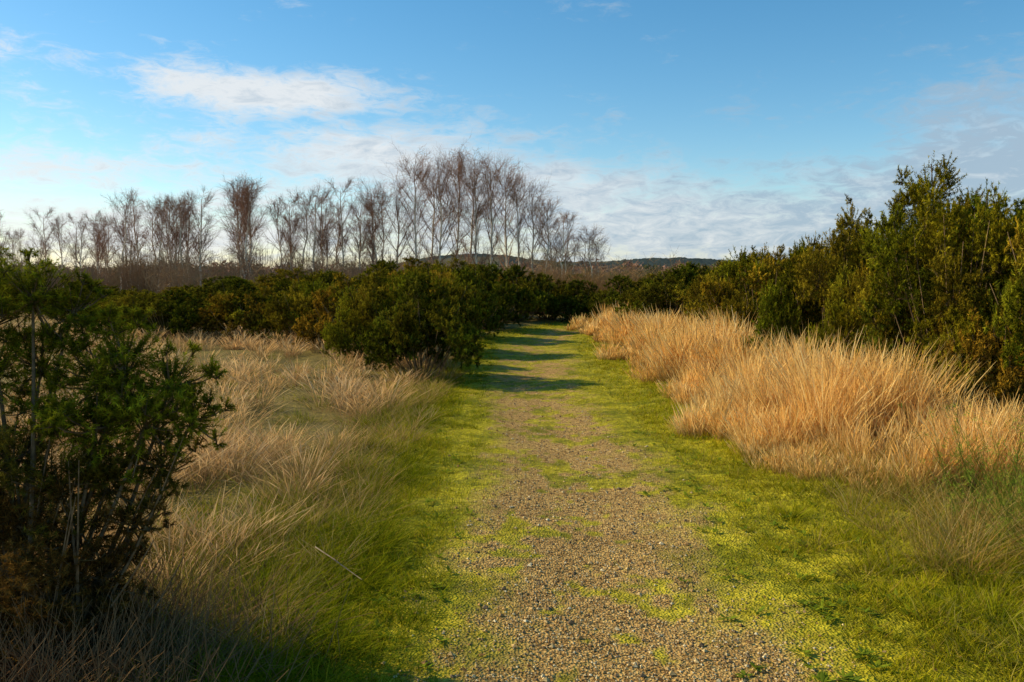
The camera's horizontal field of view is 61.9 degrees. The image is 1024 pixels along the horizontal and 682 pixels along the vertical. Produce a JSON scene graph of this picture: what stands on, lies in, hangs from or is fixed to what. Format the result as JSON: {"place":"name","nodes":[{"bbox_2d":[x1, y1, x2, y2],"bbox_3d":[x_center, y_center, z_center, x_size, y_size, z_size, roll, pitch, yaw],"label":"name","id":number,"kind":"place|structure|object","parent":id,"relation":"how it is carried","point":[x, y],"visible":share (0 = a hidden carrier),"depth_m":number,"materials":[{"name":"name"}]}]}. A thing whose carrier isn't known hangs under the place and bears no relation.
{"place":"outdoors","nodes":[
{"label":"outdoors","id":0,"kind":"place"},
{"bbox_2d":[0,286,1023,681],"bbox_3d":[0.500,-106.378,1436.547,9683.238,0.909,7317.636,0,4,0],"label":"ground","id":1,"kind":"structure","parent":0,"point":[298,404],"depth_m":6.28,"materials":[{"name":"green plant"}]},
{"bbox_2d":[9,289,122,313],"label":"gorse bush","id":2,"kind":"object","parent":1,"relation":"on","point":[69,303],"visible":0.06,"depth_m":32.33,"materials":[{"name":"green plant"}]},
{"bbox_2d":[58,282,132,297],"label":"gorse bush","id":3,"kind":"object","parent":1,"relation":"on","point":[117,293],"visible":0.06,"depth_m":39.81,"materials":[{"name":"green plant"}]},
{"bbox_2d":[0,246,236,681],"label":"gorse bush","id":4,"kind":"object","parent":1,"relation":"on","point":[22,540],"visible":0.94,"depth_m":3.53,"materials":[{"name":"green plant"}]},
{"bbox_2d":[72,285,170,331],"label":"gorse bush","id":5,"kind":"object","parent":1,"relation":"on","point":[129,297],"visible":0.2,"depth_m":22.90,"materials":[{"name":"green plant"}]},
{"bbox_2d":[102,288,227,341],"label":"gorse bush","id":6,"kind":"object","parent":1,"relation":"on","point":[175,315],"visible":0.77,"depth_m":21.05,"materials":[{"name":"green plant"}]},
{"bbox_2d":[147,286,196,304],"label":"gorse bush","id":7,"kind":"object","parent":1,"relation":"on","point":[172,288],"visible":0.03,"depth_m":28.87,"materials":[{"name":"green plant"}]},
{"bbox_2d":[0,510,419,681],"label":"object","id":8,"kind":"object","parent":1,"relation":"on","point":[96,667],"visible":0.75,"depth_m":3.33,"materials":[{"name":"plant"}]},
{"bbox_2d":[170,275,257,292],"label":"gorse bush","id":9,"kind":"object","parent":1,"relation":"on","point":[185,287],"visible":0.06,"depth_m":44.47,"materials":[{"name":"green plant"}]},
{"bbox_2d":[175,278,255,302],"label":"gorse bush","id":10,"kind":"object","parent":1,"relation":"on","point":[197,291],"visible":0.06,"depth_m":35.02,"materials":[{"name":"green plant"}]},
{"bbox_2d":[182,278,277,327],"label":"gorse bush","id":11,"kind":"object","parent":1,"relation":"on","point":[244,288],"visible":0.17,"depth_m":25.57,"materials":[{"name":"green plant"}]},
{"bbox_2d":[0,312,474,680],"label":"dry heath grass","id":12,"kind":"structure","parent":1,"relation":"on","point":[209,452],"depth_m":7.12,"materials":[{"name":"beige plant"}]},
{"bbox_2d":[186,282,290,340],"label":"gorse bush","id":13,"kind":"object","parent":1,"relation":"on","point":[249,315],"visible":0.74,"depth_m":20.92,"materials":[{"name":"green plant"}]},
{"bbox_2d":[247,263,347,294],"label":"gorse bush","id":14,"kind":"object","parent":1,"relation":"on","point":[283,283],"visible":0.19,"depth_m":30.20,"materials":[{"name":"green plant"}]},
{"bbox_2d":[260,268,343,285],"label":"gorse bush","id":15,"kind":"object","parent":1,"relation":"on","point":[278,271],"visible":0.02,"depth_m":40.89,"materials":[{"name":"green plant"}]},
{"bbox_2d":[262,278,348,345],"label":"gorse bush","id":16,"kind":"object","parent":1,"relation":"on","point":[290,310],"visible":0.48,"depth_m":19.55,"materials":[{"name":"green plant"}]},
{"bbox_2d":[0,175,610,290],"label":"distant birch row","id":17,"kind":"object","parent":1,"relation":"on","point":[245,201],"visible":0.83,"depth_m":59.19,"materials":[{"name":"plant"}]},
{"bbox_2d":[293,270,362,300],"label":"gorse bush","id":18,"kind":"object","parent":1,"relation":"on","point":[327,277],"visible":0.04,"depth_m":25.68,"materials":[{"name":"green plant"}]},
{"bbox_2d":[316,547,361,579],"bbox_3d":[-0.925,1.155,4.446,0.080,0.092,0.410,-4,6,-42],"label":"fallen stick","id":19,"kind":"object","parent":1,"relation":"on","point":[337,562],"visible":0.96,"depth_m":4.46,"materials":[{"name":"grey wood"}]},
{"bbox_2d":[291,272,397,350],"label":"gorse bush","id":20,"kind":"object","parent":1,"relation":"on","point":[335,292],"visible":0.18,"depth_m":17.99,"materials":[{"name":"green plant"}]},
{"bbox_2d":[0,239,695,313],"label":"bare scrub thicket","id":21,"kind":"object","parent":1,"relation":"on","point":[141,279],"visible":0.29,"depth_m":49.23,"materials":[{"name":"brown plant"}]},
{"bbox_2d":[10,258,719,288],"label":"distant woodland","id":22,"kind":"object","parent":1,"relation":"on","point":[646,267],"visible":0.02,"depth_m":201.88,"materials":[{"name":"brown plant"}]},
{"bbox_2d":[334,262,399,296],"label":"gorse bush","id":23,"kind":"object","parent":1,"relation":"on","point":[384,276],"visible":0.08,"depth_m":23.12,"materials":[{"name":"green plant"}]},
{"bbox_2d":[319,281,427,361],"bbox_3d":[-2.563,-0.348,15.881,2.051,1.544,1.864,-2,5,-22],"label":"gorse bush","id":24,"kind":"object","parent":1,"relation":"on","point":[344,332],"visible":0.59,"depth_m":15.40,"materials":[{"name":"green plant"}]},
{"bbox_2d":[349,175,399,263],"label":"birch tree","id":25,"kind":"object","parent":1,"relation":"on","point":[373,209],"visible":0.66,"depth_m":59.61,"materials":[{"name":"brown plant"}]},
{"bbox_2d":[355,259,408,283],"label":"gorse bush","id":26,"kind":"object","parent":1,"relation":"on","point":[390,266],"visible":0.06,"depth_m":34.78,"materials":[{"name":"green plant"}]},
{"bbox_2d":[364,176,428,267],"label":"birch tree","id":27,"kind":"object","parent":1,"relation":"on","point":[398,226],"visible":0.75,"depth_m":60.32,"materials":[{"name":"brown plant"}]},
{"bbox_2d":[375,142,450,264],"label":"birch tree","id":28,"kind":"object","parent":1,"relation":"on","point":[414,221],"visible":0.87,"depth_m":59.47,"materials":[{"name":"brown plant"}]},
{"bbox_2d":[356,271,486,377],"bbox_3d":[-1.406,-0.258,13.690,2.056,1.778,2.217,0,4,4],"label":"gorse bush","id":29,"kind":"object","parent":1,"relation":"on","point":[405,331],"visible":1,"depth_m":13.33,"materials":[{"name":"green plant"}]},
{"bbox_2d":[388,257,455,278],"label":"gorse bush","id":30,"kind":"object","parent":1,"relation":"on","point":[412,260],"visible":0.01,"depth_m":27.27,"materials":[{"name":"green plant"}]},
{"bbox_2d":[398,162,460,263],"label":"birch tree","id":31,"kind":"object","parent":1,"relation":"on","point":[434,227],"visible":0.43,"depth_m":61.64,"materials":[{"name":"plant"}]},
{"bbox_2d":[379,266,483,347],"bbox_3d":[-1.790,-0.702,18.365,2.412,1.875,2.654,4,6,41],"label":"gorse bush","id":32,"kind":"object","parent":1,"relation":"on","point":[448,281],"visible":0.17,"depth_m":18.11,"materials":[{"name":"green plant"}]},
{"bbox_2d":[404,148,483,262],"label":"birch tree","id":33,"kind":"object","parent":1,"relation":"on","point":[439,197],"visible":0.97,"depth_m":58.25,"materials":[{"name":"brown plant"}]},
{"bbox_2d":[426,131,483,266],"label":"birch tree","id":34,"kind":"object","parent":1,"relation":"on","point":[457,185],"visible":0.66,"depth_m":60.35,"materials":[{"name":"plant"}]},
{"bbox_2d":[421,253,499,284],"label":"gorse bush","id":35,"kind":"object","parent":1,"relation":"on","point":[439,265],"visible":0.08,"depth_m":33.14,"materials":[{"name":"green plant"}]},
{"bbox_2d":[430,265,506,336],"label":"gorse bush","id":36,"kind":"object","parent":1,"relation":"on","point":[491,310],"visible":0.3,"depth_m":22.02,"materials":[{"name":"green plant"}]},
{"bbox_2d":[445,158,501,263],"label":"birch tree","id":37,"kind":"object","parent":1,"relation":"on","point":[470,252],"visible":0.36,"depth_m":63.60,"materials":[{"name":"plant"}]},
{"bbox_2d":[448,148,508,266],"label":"birch tree","id":38,"kind":"object","parent":1,"relation":"on","point":[475,219],"visible":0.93,"depth_m":58.59,"materials":[{"name":"plant"}]},
{"bbox_2d":[459,147,520,271],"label":"birch tree","id":39,"kind":"object","parent":1,"relation":"on","point":[491,219],"visible":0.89,"depth_m":59.48,"materials":[{"name":"brown plant"}]},
{"bbox_2d":[467,263,526,303],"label":"gorse bush","id":40,"kind":"object","parent":1,"relation":"on","point":[499,278],"visible":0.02,"depth_m":37.91,"materials":[{"name":"green plant"}]},
{"bbox_2d":[459,262,538,328],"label":"gorse bush","id":41,"kind":"object","parent":1,"relation":"on","point":[510,293],"visible":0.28,"depth_m":25.58,"materials":[{"name":"green plant"}]},
{"bbox_2d":[479,154,533,269],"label":"birch tree","id":42,"kind":"object","parent":1,"relation":"on","point":[507,259],"visible":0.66,"depth_m":61.51,"materials":[{"name":"brown plant"}]},
{"bbox_2d":[490,168,545,270],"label":"birch tree","id":43,"kind":"object","parent":1,"relation":"on","point":[518,228],"visible":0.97,"depth_m":59.59,"materials":[{"name":"plant"}]},
{"bbox_2d":[486,264,560,320],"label":"gorse bush","id":44,"kind":"object","parent":1,"relation":"on","point":[537,286],"visible":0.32,"depth_m":29.92,"materials":[{"name":"green plant"}]},
{"bbox_2d":[505,176,566,270],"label":"birch tree","id":45,"kind":"object","parent":1,"relation":"on","point":[533,217],"visible":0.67,"depth_m":60.31,"materials":[{"name":"brown plant"}]},
{"bbox_2d":[517,273,576,319],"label":"gorse bush","id":46,"kind":"object","parent":1,"relation":"on","point":[557,289],"visible":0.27,"depth_m":31.29,"materials":[{"name":"green plant"}]},
{"bbox_2d":[542,278,609,322],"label":"gorse bush","id":47,"kind":"object","parent":1,"relation":"on","point":[578,287],"visible":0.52,"depth_m":30.61,"materials":[{"name":"green plant"}]},
{"bbox_2d":[551,273,604,309],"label":"gorse bush","id":48,"kind":"object","parent":1,"relation":"on","point":[571,279],"visible":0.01,"depth_m":40.46,"materials":[{"name":"green plant"}]},
{"bbox_2d":[585,274,650,319],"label":"gorse bush","id":49,"kind":"object","parent":1,"relation":"on","point":[612,298],"visible":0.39,"depth_m":29.17,"materials":[{"name":"green plant"}]},
{"bbox_2d":[628,266,680,286],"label":"gorse bush","id":50,"kind":"object","parent":1,"relation":"on","point":[649,279],"visible":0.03,"depth_m":31.79,"materials":[{"name":"green plant"}]},
{"bbox_2d":[614,266,721,322],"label":"gorse bush","id":51,"kind":"object","parent":1,"relation":"on","point":[662,303],"visible":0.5,"depth_m":21.54,"materials":[{"name":"green plant"}]},
{"bbox_2d":[641,261,710,305],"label":"gorse bush","id":52,"kind":"object","parent":1,"relation":"on","point":[695,267],"visible":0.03,"depth_m":25.80,"materials":[{"name":"green plant"}]},
{"bbox_2d":[679,245,775,324],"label":"gorse bush","id":53,"kind":"object","parent":1,"relation":"on","point":[694,305],"visible":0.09,"depth_m":18.38,"materials":[{"name":"green plant"}]},
{"bbox_2d":[677,253,787,315],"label":"gorse bush","id":54,"kind":"object","parent":1,"relation":"on","point":[694,293],"depth_m":21.61,"materials":[{"name":"green plant"}]},
{"bbox_2d":[692,242,810,338],"bbox_3d":[4.725,-0.638,15.467,3.016,2.317,2.741,3,5,35],"label":"gorse bush","id":55,"kind":"object","parent":1,"relation":"on","point":[750,273],"visible":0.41,"depth_m":15.48,"materials":[{"name":"green plant"}]},
{"bbox_2d":[763,219,862,343],"bbox_3d":[6.332,-0.820,15.450,3.683,2.799,3.520,0,4,4],"label":"gorse bush","id":56,"kind":"object","parent":1,"relation":"on","point":[861,222],"depth_m":15.27,"materials":[{"name":"green plant"}]},
{"bbox_2d":[740,194,911,361],"bbox_3d":[4.811,-0.690,12.824,2.581,3.042,2.701,2,5,25],"label":"gorse bush","id":57,"kind":"object","parent":1,"relation":"on","point":[809,293],"visible":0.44,"depth_m":12.46,"materials":[{"name":"green plant"}]},
{"bbox_2d":[805,257,946,368],"bbox_3d":[4.833,-0.177,11.300,1.930,1.986,1.754,1,4,12],"label":"gorse bush","id":58,"kind":"object","parent":1,"relation":"on","point":[841,317],"visible":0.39,"depth_m":11.01,"materials":[{"name":"green plant"}]},
{"bbox_2d":[850,150,1023,407],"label":"gorse bush","id":59,"kind":"object","parent":1,"relation":"on","point":[978,240],"visible":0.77,"depth_m":9.89,"materials":[{"name":"green plant"}]},
{"bbox_2d":[858,194,1020,390],"bbox_3d":[6.638,-0.633,12.045,3.378,2.813,3.070,1,4,8],"label":"gorse bush","id":60,"kind":"object","parent":1,"relation":"on","point":[940,252],"depth_m":12.09,"materials":[{"name":"green plant"}]},
{"bbox_2d":[896,403,1023,562],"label":"grass","id":61,"kind":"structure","parent":1,"relation":"on","point":[1012,482],"depth_m":5.15,"materials":[{"name":"green plant"}]},
{"bbox_2d":[922,283,1023,424],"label":"gorse bush","id":62,"kind":"object","parent":1,"relation":"on","point":[1001,377],"visible":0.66,"depth_m":8.89,"materials":[{"name":"green plant"}]},
{"bbox_2d":[952,211,1023,412],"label":"gorse bush","id":63,"kind":"object","parent":1,"relation":"on","point":[1014,291],"visible":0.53,"depth_m":8.70,"materials":[{"name":"green plant"}]},
{"bbox_2d":[0,0,1023,270],"label":"sky","id":64,"kind":"structure","parent":0,"point":[702,129],"materials":[{"name":"blue"}]},
{"bbox_2d":[340,253,732,271],"bbox_3d":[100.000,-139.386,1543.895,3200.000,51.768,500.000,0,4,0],"label":"distant hill","id":65,"kind":"structure","parent":0,"point":[666,261],"depth_m":1577.71,"materials":[{"name":"green plant"}]},
{"bbox_2d":[370,324,881,681],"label":"gravel path","id":66,"kind":"structure","parent":0,"point":[558,369],"depth_m":5.00,"materials":[{"name":"beige gravel"}]},
{"bbox_2d":[341,393,961,681],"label":"fallen leaves","id":67,"kind":"object","parent":66,"relation":"on","point":[606,639],"visible":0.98,"depth_m":4.17,"materials":[{"name":"brown plant"}]},
{"bbox_2d":[349,429,1012,681],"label":"broadleaf weeds","id":68,"kind":"object","parent":66,"relation":"on","point":[822,676],"visible":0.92,"depth_m":4.27,"materials":[{"name":"green plant"}]},
{"bbox_2d":[564,301,1023,597],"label":"tall golden grass","id":69,"kind":"structure","parent":0,"point":[794,411],"depth_m":7.78,"materials":[{"name":"beige plant"}]}
]}

